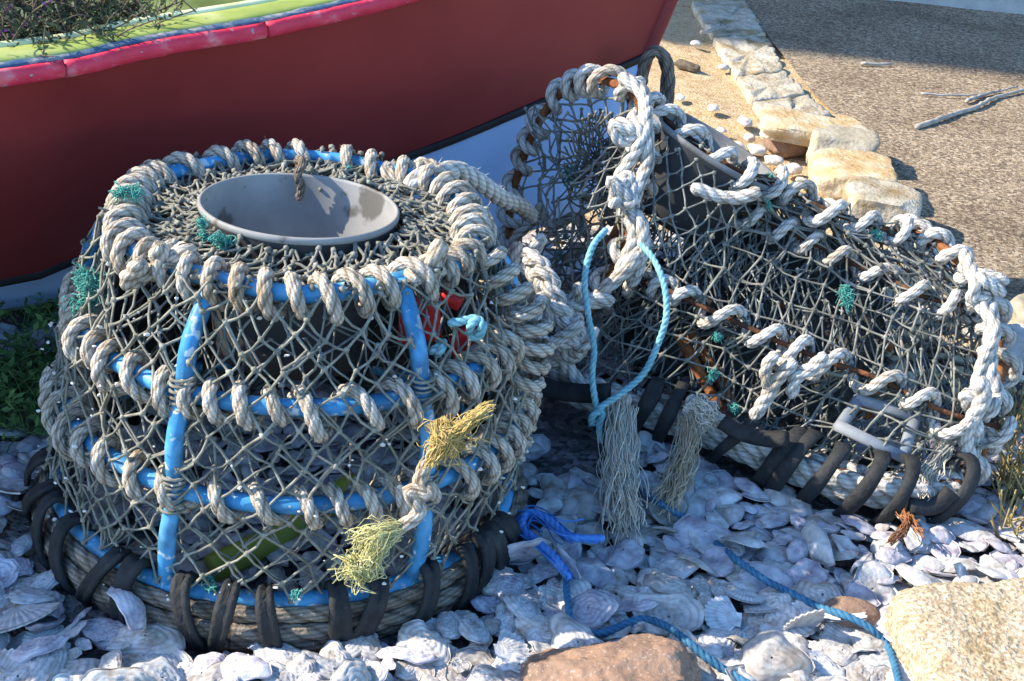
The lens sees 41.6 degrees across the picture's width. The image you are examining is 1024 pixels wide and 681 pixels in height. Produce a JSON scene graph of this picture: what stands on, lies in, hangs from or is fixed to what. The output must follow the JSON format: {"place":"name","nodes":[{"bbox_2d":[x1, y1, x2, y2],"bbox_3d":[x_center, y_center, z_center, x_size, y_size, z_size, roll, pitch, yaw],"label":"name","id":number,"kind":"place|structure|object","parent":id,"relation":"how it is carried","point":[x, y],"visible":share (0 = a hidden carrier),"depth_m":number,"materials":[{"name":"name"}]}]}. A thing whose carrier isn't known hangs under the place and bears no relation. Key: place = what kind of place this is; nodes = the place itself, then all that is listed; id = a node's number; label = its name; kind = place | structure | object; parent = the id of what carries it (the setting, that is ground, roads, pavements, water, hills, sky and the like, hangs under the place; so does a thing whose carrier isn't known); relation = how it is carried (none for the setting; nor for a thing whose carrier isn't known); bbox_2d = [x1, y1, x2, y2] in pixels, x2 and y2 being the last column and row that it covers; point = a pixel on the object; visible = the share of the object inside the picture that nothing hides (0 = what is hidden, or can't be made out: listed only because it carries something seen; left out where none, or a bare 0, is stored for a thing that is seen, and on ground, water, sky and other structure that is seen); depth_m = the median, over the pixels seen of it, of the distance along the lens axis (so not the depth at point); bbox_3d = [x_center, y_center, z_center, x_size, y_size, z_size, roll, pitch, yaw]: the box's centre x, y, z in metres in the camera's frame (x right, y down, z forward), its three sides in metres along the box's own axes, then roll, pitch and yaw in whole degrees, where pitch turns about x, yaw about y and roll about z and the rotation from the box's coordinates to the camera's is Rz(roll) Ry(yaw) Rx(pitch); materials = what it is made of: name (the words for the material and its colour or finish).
{"place":"outdoors","nodes":[
{"label":"outdoors","id":0,"kind":"place"},
{"bbox_2d":[528,0,968,345],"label":"sand strip","id":1,"kind":"object","parent":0,"point":[707,84],"visible":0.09,"depth_m":4.42,"materials":[{"name":"sand"}]},
{"bbox_2d":[691,0,765,40],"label":"paving slab","id":2,"kind":"structure","parent":1,"relation":"on","point":[739,16],"depth_m":5.23,"materials":[{"name":"stone"}]},
{"bbox_2d":[712,34,781,80],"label":"paving slab","id":3,"kind":"structure","parent":1,"relation":"on","point":[740,56],"depth_m":4.74,"materials":[{"name":"stone"}]},
{"bbox_2d":[736,71,804,105],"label":"paving slab","id":4,"kind":"structure","parent":1,"relation":"on","point":[766,86],"depth_m":4.40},
{"bbox_2d":[763,139,807,157],"bbox_3d":[0.787,-0.574,3.859,0.129,0.094,0.121,-6,29,-22],"label":"edging stone","id":5,"kind":"object","parent":1,"relation":"on","point":[784,150],"visible":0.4,"depth_m":3.82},
{"bbox_2d":[759,105,867,146],"bbox_3d":[0.857,-0.598,3.815,0.313,0.069,0.157,8,27,4],"label":"edging stone","id":6,"kind":"object","parent":5,"relation":"on","point":[785,125],"visible":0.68,"depth_m":3.78,"materials":[{"name":"stone"}]},
{"bbox_2d":[752,94,830,120],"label":"paving slab","id":7,"kind":"structure","parent":1,"relation":"on","point":[806,103],"depth_m":4.23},
{"bbox_2d":[805,124,879,163],"bbox_3d":[0.924,-0.536,3.778,0.194,0.101,0.155,10,27,8],"label":"edging stone","id":8,"kind":"object","parent":1,"relation":"on","point":[841,137],"visible":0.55,"depth_m":3.72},
{"bbox_2d":[808,148,897,200],"bbox_3d":[0.894,-0.425,3.567,0.221,0.104,0.230,8,27,5],"label":"edging stone","id":9,"kind":"object","parent":1,"relation":"on","point":[832,172],"visible":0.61,"depth_m":3.51,"materials":[{"name":"stone"}]},
{"bbox_2d":[841,176,922,229],"bbox_3d":[0.919,-0.328,3.373,0.196,0.116,0.200,13,28,14],"label":"edging stone","id":10,"kind":"object","parent":1,"relation":"on","point":[888,201],"visible":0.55,"depth_m":3.30,"materials":[{"name":"stone"}]},
{"bbox_2d":[744,0,1023,301],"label":"asphalt path","id":11,"kind":"structure","parent":0,"point":[963,174],"depth_m":4.56,"materials":[{"name":"asphalt"}]},
{"bbox_2d":[914,88,1023,129],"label":"driftwood stick","id":12,"kind":"object","parent":11,"relation":"on","point":[918,126],"visible":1,"depth_m":4.36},
{"bbox_2d":[865,302,1023,447],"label":"gravel","id":13,"kind":"structure","parent":0,"point":[958,360],"depth_m":2.65,"materials":[{"name":"gravel"}]},
{"bbox_2d":[1007,323,1023,366],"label":"edging stone","id":14,"kind":"object","parent":13,"relation":"on","point":[1017,348],"visible":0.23,"depth_m":2.71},
{"label":"oyster shell","id":15,"kind":"object","parent":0,"visible":0},
{"bbox_2d":[799,647,845,676],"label":"oyster shell","id":16,"kind":"object","parent":15,"relation":"on","point":[824,663],"visible":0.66,"depth_m":1.81},
{"label":"oyster shell","id":17,"kind":"object","parent":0,"visible":0},
{"bbox_2d":[561,589,618,629],"bbox_3d":[0.105,0.368,1.848,0.084,0.018,0.060,-9,54,5],"label":"oyster shell","id":18,"kind":"object","parent":17,"relation":"on","point":[593,609],"visible":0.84,"depth_m":1.84},
{"label":"ground","id":19,"kind":"structure","parent":0,"visible":0},
{"bbox_2d":[0,228,1023,680],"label":"shell bed","id":20,"kind":"object","parent":19,"relation":"on","point":[568,430],"visible":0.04,"depth_m":2.25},
{"bbox_2d":[0,663,18,676],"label":"oyster shell","id":21,"kind":"object","parent":20,"relation":"on","point":[4,671],"visible":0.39,"depth_m":1.65},
{"bbox_2d":[9,634,70,663],"bbox_3d":[-0.597,0.386,1.697,0.084,0.018,0.060,-15,10,-28],"label":"oyster shell","id":22,"kind":"object","parent":21,"relation":"on","point":[28,651],"visible":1,"depth_m":1.68},
{"bbox_2d":[58,658,99,674],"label":"oyster shell","id":23,"kind":"object","parent":21,"relation":"on","point":[77,666],"visible":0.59,"depth_m":1.68},
{"bbox_2d":[31,641,68,680],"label":"oyster shell","id":24,"kind":"object","parent":23,"relation":"on","point":[61,655],"visible":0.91,"depth_m":1.68},
{"bbox_2d":[0,599,20,615],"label":"oyster shell","id":25,"kind":"object","parent":20,"relation":"on","point":[9,604],"visible":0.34,"depth_m":1.79},
{"bbox_2d":[0,602,59,632],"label":"scallop shell","id":26,"kind":"object","parent":25,"relation":"on","point":[21,615],"visible":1,"depth_m":1.74},
{"bbox_2d":[4,656,55,680],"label":"oyster shell","id":27,"kind":"object","parent":20,"relation":"on","point":[39,670],"visible":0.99,"depth_m":1.65},
{"bbox_2d":[0,289,59,329],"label":"weed plant","id":28,"kind":"object","parent":20,"relation":"on","point":[49,305],"visible":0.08,"depth_m":2.48,"materials":[{"name":"green plant"}]},
{"bbox_2d":[10,573,56,590],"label":"oyster shell","id":29,"kind":"object","parent":20,"relation":"on","point":[22,581],"visible":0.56,"depth_m":1.84},
{"bbox_2d":[5,587,64,604],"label":"oyster shell","id":30,"kind":"object","parent":29,"relation":"on","point":[29,595],"visible":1,"depth_m":1.79},
{"bbox_2d":[25,614,65,631],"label":"oyster shell","id":31,"kind":"object","parent":20,"relation":"on","point":[46,622],"visible":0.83,"depth_m":1.74},
{"bbox_2d":[82,616,126,650],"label":"oyster shell","id":32,"kind":"object","parent":20,"relation":"on","point":[110,627],"visible":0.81,"depth_m":1.76},
{"bbox_2d":[109,623,185,655],"bbox_3d":[-0.473,0.388,1.747,0.101,0.023,0.070,6,39,12],"label":"oyster shell","id":33,"kind":"object","parent":20,"relation":"on","point":[157,638],"visible":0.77,"depth_m":1.74},
{"bbox_2d":[106,586,145,631],"bbox_3d":[-0.490,0.347,1.745,0.022,0.068,0.091,-44,40,-3],"label":"oyster shell","id":34,"kind":"object","parent":33,"relation":"on","point":[131,606],"visible":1,"depth_m":1.73},
{"bbox_2d":[130,655,186,680],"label":"oyster shell","id":35,"kind":"object","parent":20,"relation":"on","point":[159,667],"visible":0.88,"depth_m":1.67},
{"bbox_2d":[187,661,223,680],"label":"oyster shell","id":36,"kind":"object","parent":20,"relation":"on","point":[212,672],"visible":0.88,"depth_m":1.68},
{"bbox_2d":[220,652,272,680],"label":"oyster shell","id":37,"kind":"object","parent":36,"relation":"on","point":[243,666],"visible":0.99,"depth_m":1.69},
{"bbox_2d":[188,652,224,673],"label":"oyster shell","id":38,"kind":"object","parent":20,"relation":"on","point":[202,663],"visible":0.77,"depth_m":1.71},
{"bbox_2d":[247,641,300,664],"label":"oyster shell","id":39,"kind":"object","parent":20,"relation":"on","point":[280,655],"visible":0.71,"depth_m":1.74},
{"bbox_2d":[299,650,339,678],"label":"oyster shell","id":40,"kind":"object","parent":20,"relation":"on","point":[325,666],"visible":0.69,"depth_m":1.72},
{"bbox_2d":[296,672,324,680],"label":"oyster shell","id":41,"kind":"object","parent":40,"relation":"on","point":[313,676],"visible":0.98,"depth_m":1.69},
{"bbox_2d":[285,652,316,676],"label":"oyster shell","id":42,"kind":"object","parent":41,"relation":"on","point":[301,664],"visible":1,"depth_m":1.70},
{"bbox_2d":[319,640,350,668],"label":"oyster shell","id":43,"kind":"object","parent":40,"relation":"on","point":[335,650],"visible":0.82,"depth_m":1.74},
{"bbox_2d":[0,0,677,310],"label":"rowing boat","id":44,"kind":"object","parent":20,"relation":"on","point":[88,120],"visible":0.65,"depth_m":2.29,"materials":[{"name":"red paint"}]},
{"bbox_2d":[0,0,94,46],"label":"heather plant","id":45,"kind":"object","parent":44,"relation":"in","point":[8,36],"visible":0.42,"depth_m":1.99,"materials":[{"name":"green plant"}]},
{"bbox_2d":[1,0,133,34],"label":"soil heap","id":46,"kind":"object","parent":44,"relation":"on","point":[44,5],"depth_m":2.32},
{"bbox_2d":[0,0,198,56],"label":"heather plant","id":47,"kind":"object","parent":46,"relation":"in","point":[83,24],"visible":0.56,"depth_m":2.03,"materials":[{"name":"green plant"}]},
{"bbox_2d":[52,0,183,26],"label":"heather plant","id":48,"kind":"object","parent":44,"relation":"on","point":[126,12],"visible":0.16,"depth_m":2.17,"materials":[{"name":"green plant"}]},
{"bbox_2d":[341,633,377,657],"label":"oyster shell","id":49,"kind":"object","parent":20,"relation":"on","point":[352,649],"visible":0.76,"depth_m":1.76},
{"bbox_2d":[344,636,383,660],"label":"oyster shell","id":50,"kind":"object","parent":49,"relation":"on","point":[370,648],"visible":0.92,"depth_m":1.76},
{"bbox_2d":[385,671,394,680],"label":"oyster shell","id":51,"kind":"object","parent":20,"relation":"on","point":[389,677],"visible":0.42,"depth_m":1.72},
{"bbox_2d":[330,657,371,680],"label":"oyster shell","id":52,"kind":"object","parent":51,"relation":"on","point":[351,669],"visible":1,"depth_m":1.68},
{"bbox_2d":[375,646,437,664],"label":"oyster shell","id":53,"kind":"object","parent":20,"relation":"on","point":[416,656],"visible":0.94,"depth_m":1.75},
{"bbox_2d":[398,619,450,666],"bbox_3d":[-0.117,0.398,1.774,0.055,0.014,0.085,-26,50,-37],"label":"oyster shell","id":54,"kind":"object","parent":53,"relation":"on","point":[415,633],"visible":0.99,"depth_m":1.77},
{"bbox_2d":[434,611,459,639],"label":"oyster shell","id":55,"kind":"object","parent":20,"relation":"on","point":[446,625],"visible":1,"depth_m":1.81},
{"bbox_2d":[455,610,474,622],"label":"oyster shell","id":56,"kind":"object","parent":20,"relation":"on","point":[459,612],"visible":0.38,"depth_m":1.86},
{"bbox_2d":[458,613,489,644],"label":"oyster shell","id":57,"kind":"object","parent":56,"relation":"on","point":[477,631],"visible":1,"depth_m":1.81},
{"bbox_2d":[445,647,494,680],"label":"oyster shell","id":58,"kind":"object","parent":20,"relation":"on","point":[473,656],"visible":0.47,"depth_m":1.77},
{"bbox_2d":[465,664,496,680],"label":"oyster shell","id":59,"kind":"object","parent":20,"relation":"on","point":[482,672],"visible":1,"depth_m":1.72},
{"bbox_2d":[470,594,501,614],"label":"oyster shell","id":60,"kind":"object","parent":20,"relation":"on","point":[482,603],"visible":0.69,"depth_m":1.88},
{"bbox_2d":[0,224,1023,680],"bbox_3d":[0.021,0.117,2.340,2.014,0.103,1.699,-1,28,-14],"label":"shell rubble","id":61,"kind":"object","parent":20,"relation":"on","point":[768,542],"visible":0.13,"depth_m":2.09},
{"bbox_2d":[0,554,20,587],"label":"oyster shell","id":62,"kind":"object","parent":61,"relation":"on","point":[11,565],"visible":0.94,"depth_m":1.84},
{"bbox_2d":[0,292,134,452],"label":"weed plant","id":63,"kind":"object","parent":61,"relation":"on","point":[34,366],"visible":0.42,"depth_m":2.20,"materials":[{"name":"green plant"}]},
{"bbox_2d":[81,667,156,680],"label":"oyster shell","id":64,"kind":"object","parent":61,"relation":"on","point":[121,674],"visible":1,"depth_m":1.63},
{"bbox_2d":[204,473,360,582],"bbox_3d":[-0.327,0.272,1.968,0.053,0.052,0.291,24,32,31],"label":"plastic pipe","id":65,"kind":"object","parent":61,"relation":"on","point":[261,552],"visible":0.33,"depth_m":1.90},
{"bbox_2d":[21,138,555,653],"bbox_3d":[-0.322,0.030,1.962,0.764,0.540,0.807,6,27,0],"label":"lobster pot","id":66,"kind":"object","parent":61,"relation":"on","point":[323,266],"visible":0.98,"depth_m":1.77,"materials":[{"name":"beige fabric"}]},
{"bbox_2d":[397,289,474,356],"bbox_3d":[-0.098,-0.025,1.833,0.114,0.104,0.020,6,27,0],"label":"bait holder","id":67,"kind":"object","parent":66,"relation":"attached to","point":[455,302],"visible":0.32,"depth_m":1.83,"materials":[{"name":"red plastic"}]},
{"bbox_2d":[403,160,540,223],"bbox_3d":[-0.048,-0.233,2.236,0.072,0.220,0.451,19,30,24],"label":"linking rope","id":68,"kind":"object","parent":66,"relation":"attached to","point":[492,191],"visible":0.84,"depth_m":2.20,"materials":[{"name":"fabric"}]},
{"bbox_2d":[527,563,559,583],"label":"oyster shell","id":69,"kind":"object","parent":61,"relation":"on","point":[539,572],"visible":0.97,"depth_m":1.95},
{"bbox_2d":[516,505,604,581],"bbox_3d":[0.049,0.291,1.957,0.143,0.030,0.135,18,29,22],"label":"blue twine","id":70,"kind":"object","parent":61,"relation":"on","point":[561,531],"visible":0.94,"depth_m":1.97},
{"bbox_2d":[562,576,749,680],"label":"blue rope","id":71,"kind":"object","parent":61,"relation":"on","point":[699,652],"visible":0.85,"depth_m":1.82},
{"bbox_2d":[690,575,705,587],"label":"oyster shell","id":72,"kind":"object","parent":61,"relation":"on","point":[696,577],"visible":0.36,"depth_m":1.97},
{"bbox_2d":[643,572,694,598],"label":"oyster shell","id":73,"kind":"object","parent":72,"relation":"on","point":[665,583],"visible":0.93,"depth_m":1.92},
{"bbox_2d":[706,576,738,596],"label":"oyster shell","id":74,"kind":"object","parent":61,"relation":"on","point":[717,586],"visible":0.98,"depth_m":1.95},
{"bbox_2d":[723,588,765,603],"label":"scallop shell","id":75,"kind":"object","parent":61,"relation":"on","point":[745,595],"visible":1,"depth_m":1.93},
{"bbox_2d":[496,63,1022,548],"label":"lobster creel","id":76,"kind":"object","parent":61,"relation":"on","point":[778,305],"visible":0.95,"depth_m":2.30,"materials":[{"name":"fabric"}]},
{"bbox_2d":[579,227,669,442],"bbox_3d":[0.177,-0.007,2.225,0.158,0.298,0.215,6,27,0],"label":"twine loop","id":77,"kind":"object","parent":76,"relation":"hanging from","point":[598,413],"visible":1,"depth_m":2.20,"materials":[{"name":"fabric"}]},
{"bbox_2d":[637,45,675,103],"bbox_3d":[0.302,-0.515,2.805,0.097,0.202,0.086,-10,31,-29],"label":"rope handle","id":78,"kind":"object","parent":76,"relation":"attached to","point":[666,65],"visible":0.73,"depth_m":2.78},
{"bbox_2d":[639,487,902,680],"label":"blue rope","id":79,"kind":"object","parent":61,"relation":"on","point":[809,602],"visible":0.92,"depth_m":1.93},
{"bbox_2d":[791,580,843,610],"bbox_3d":[0.447,0.373,1.952,0.081,0.023,0.099,34,41,22],"label":"oyster shell","id":80,"kind":"object","parent":61,"relation":"on","point":[823,592],"visible":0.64,"depth_m":1.95},
{"bbox_2d":[885,507,924,546],"bbox_3d":[0.614,0.285,2.091,0.058,0.025,0.119,13,28,14],"label":"seaweed","id":81,"kind":"object","parent":61,"relation":"on","point":[909,518],"visible":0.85,"depth_m":2.08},
{"bbox_2d":[490,653,533,672],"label":"oyster shell","id":82,"kind":"object","parent":20,"relation":"on","point":[516,659],"visible":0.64,"depth_m":1.75},
{"bbox_2d":[493,629,528,663],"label":"scallop shell","id":83,"kind":"object","parent":82,"relation":"on","point":[508,644],"visible":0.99,"depth_m":1.77},
{"bbox_2d":[509,588,544,613],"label":"oyster shell","id":84,"kind":"object","parent":20,"relation":"on","point":[532,595],"visible":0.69,"depth_m":1.88},
{"bbox_2d":[494,572,525,600],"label":"oyster shell","id":85,"kind":"object","parent":84,"relation":"on","point":[518,584],"visible":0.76,"depth_m":1.89},
{"bbox_2d":[554,578,591,609],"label":"oyster shell","id":86,"kind":"object","parent":20,"relation":"on","point":[580,586],"visible":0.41,"depth_m":1.89},
{"bbox_2d":[537,585,561,610],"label":"oyster shell","id":87,"kind":"object","parent":86,"relation":"on","point":[548,596],"visible":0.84,"depth_m":1.89},
{"bbox_2d":[518,633,701,680],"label":"brown rock","id":88,"kind":"object","parent":20,"relation":"on","point":[642,657],"visible":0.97,"depth_m":1.68,"materials":[{"name":"stone"}]},
{"label":"oyster shell","id":89,"kind":"object","parent":88,"relation":"on","visible":0},
{"bbox_2d":[525,628,551,653],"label":"oyster shell","id":90,"kind":"object","parent":89,"relation":"on","point":[535,640],"visible":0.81,"depth_m":1.79},
{"bbox_2d":[549,613,603,648],"bbox_3d":[0.083,0.399,1.789,0.074,0.021,0.102,-20,49,-18],"label":"oyster shell","id":91,"kind":"object","parent":89,"relation":"on","point":[566,630],"visible":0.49,"depth_m":1.79},
{"bbox_2d":[613,585,638,600],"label":"oyster shell","id":92,"kind":"object","parent":20,"relation":"on","point":[627,592],"visible":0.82,"depth_m":1.91},
{"bbox_2d":[618,598,658,611],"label":"oyster shell","id":93,"kind":"object","parent":92,"relation":"on","point":[642,605],"visible":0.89,"depth_m":1.87},
{"bbox_2d":[632,591,704,636],"bbox_3d":[0.214,0.382,1.871,0.101,0.023,0.079,18,68,11],"label":"oyster shell","id":94,"kind":"object","parent":20,"relation":"on","point":[687,608],"visible":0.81,"depth_m":1.87},
{"bbox_2d":[695,627,736,658],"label":"oyster shell","id":95,"kind":"object","parent":20,"relation":"on","point":[716,643],"visible":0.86,"depth_m":1.84},
{"bbox_2d":[704,595,741,630],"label":"scallop shell","id":96,"kind":"object","parent":95,"relation":"on","point":[720,611],"visible":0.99,"depth_m":1.90},
{"bbox_2d":[741,623,820,637],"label":"scallop shell","id":97,"kind":"object","parent":20,"relation":"on","point":[803,632],"visible":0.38,"depth_m":1.89},
{"bbox_2d":[742,610,791,626],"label":"oyster shell","id":98,"kind":"object","parent":97,"relation":"on","point":[777,618],"visible":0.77,"depth_m":1.91},
{"bbox_2d":[756,587,799,618],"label":"oyster shell","id":99,"kind":"object","parent":98,"relation":"on","point":[781,601],"visible":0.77,"depth_m":1.93},
{"bbox_2d":[782,608,825,630],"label":"scallop shell","id":100,"kind":"object","parent":97,"relation":"on","point":[813,618],"visible":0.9,"depth_m":1.87},
{"bbox_2d":[811,641,827,652],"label":"oyster shell","id":101,"kind":"object","parent":20,"relation":"on","point":[820,646],"visible":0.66,"depth_m":1.85},
{"bbox_2d":[825,644,858,666],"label":"oyster shell","id":102,"kind":"object","parent":101,"relation":"on","point":[847,656],"visible":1,"depth_m":1.83},
{"bbox_2d":[819,629,852,658],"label":"oyster shell","id":103,"kind":"object","parent":20,"relation":"on","point":[830,641],"visible":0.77,"depth_m":1.87},
{"bbox_2d":[822,621,851,642],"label":"scallop shell","id":104,"kind":"object","parent":103,"relation":"on","point":[836,631],"visible":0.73,"depth_m":1.89},
{"bbox_2d":[849,628,891,649],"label":"oyster shell","id":105,"kind":"object","parent":104,"relation":"on","point":[858,637],"visible":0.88,"depth_m":1.87},
{"bbox_2d":[824,596,878,628],"bbox_3d":[0.483,0.395,1.927,0.086,0.050,0.062,6,27,0],"label":"dark pebble","id":106,"kind":"object","parent":20,"relation":"on","point":[850,605],"visible":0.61,"depth_m":1.91,"materials":[{"name":"brown stone"}]},
{"bbox_2d":[884,578,1023,680],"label":"granite boulder","id":107,"kind":"object","parent":20,"relation":"on","point":[957,631],"visible":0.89,"depth_m":1.81,"materials":[{"name":"stone"}]},
{"bbox_2d":[984,382,1023,542],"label":"dry grass","id":108,"kind":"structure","parent":20,"relation":"on","point":[1008,468],"depth_m":2.26,"materials":[{"name":"plant"}]},
{"label":"oyster shell","id":109,"kind":"object","parent":20,"relation":"on","visible":0},
{"bbox_2d":[500,593,540,620],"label":"oyster shell","id":110,"kind":"object","parent":109,"relation":"on","point":[519,607],"visible":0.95,"depth_m":1.85},
{"bbox_2d":[513,614,549,642],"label":"oyster shell","id":111,"kind":"object","parent":110,"relation":"on","point":[541,625],"visible":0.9,"depth_m":1.82},
{"label":"scallop shell","id":112,"kind":"object","parent":20,"relation":"on","visible":0},
{"bbox_2d":[734,648,741,655],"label":"scallop shell","id":113,"kind":"object","parent":112,"relation":"on","point":[736,653],"visible":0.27,"depth_m":1.83},
{"bbox_2d":[721,656,755,680],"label":"oyster shell","id":114,"kind":"object","parent":113,"relation":"on","point":[733,660],"visible":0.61,"depth_m":1.78},
{"bbox_2d":[739,630,814,680],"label":"oyster shell","id":115,"kind":"object","parent":114,"relation":"on","point":[772,655],"visible":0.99,"depth_m":1.79},
{"bbox_2d":[892,0,1023,13],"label":"stone house","id":116,"kind":"structure","parent":19,"relation":"on","point":[1012,6],"depth_m":5.87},
{"label":"oyster shell","id":117,"kind":"object","parent":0,"visible":0},
{"bbox_2d":[259,659,297,680],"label":"oyster shell","id":118,"kind":"object","parent":117,"relation":"on","point":[280,672],"visible":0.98,"depth_m":1.69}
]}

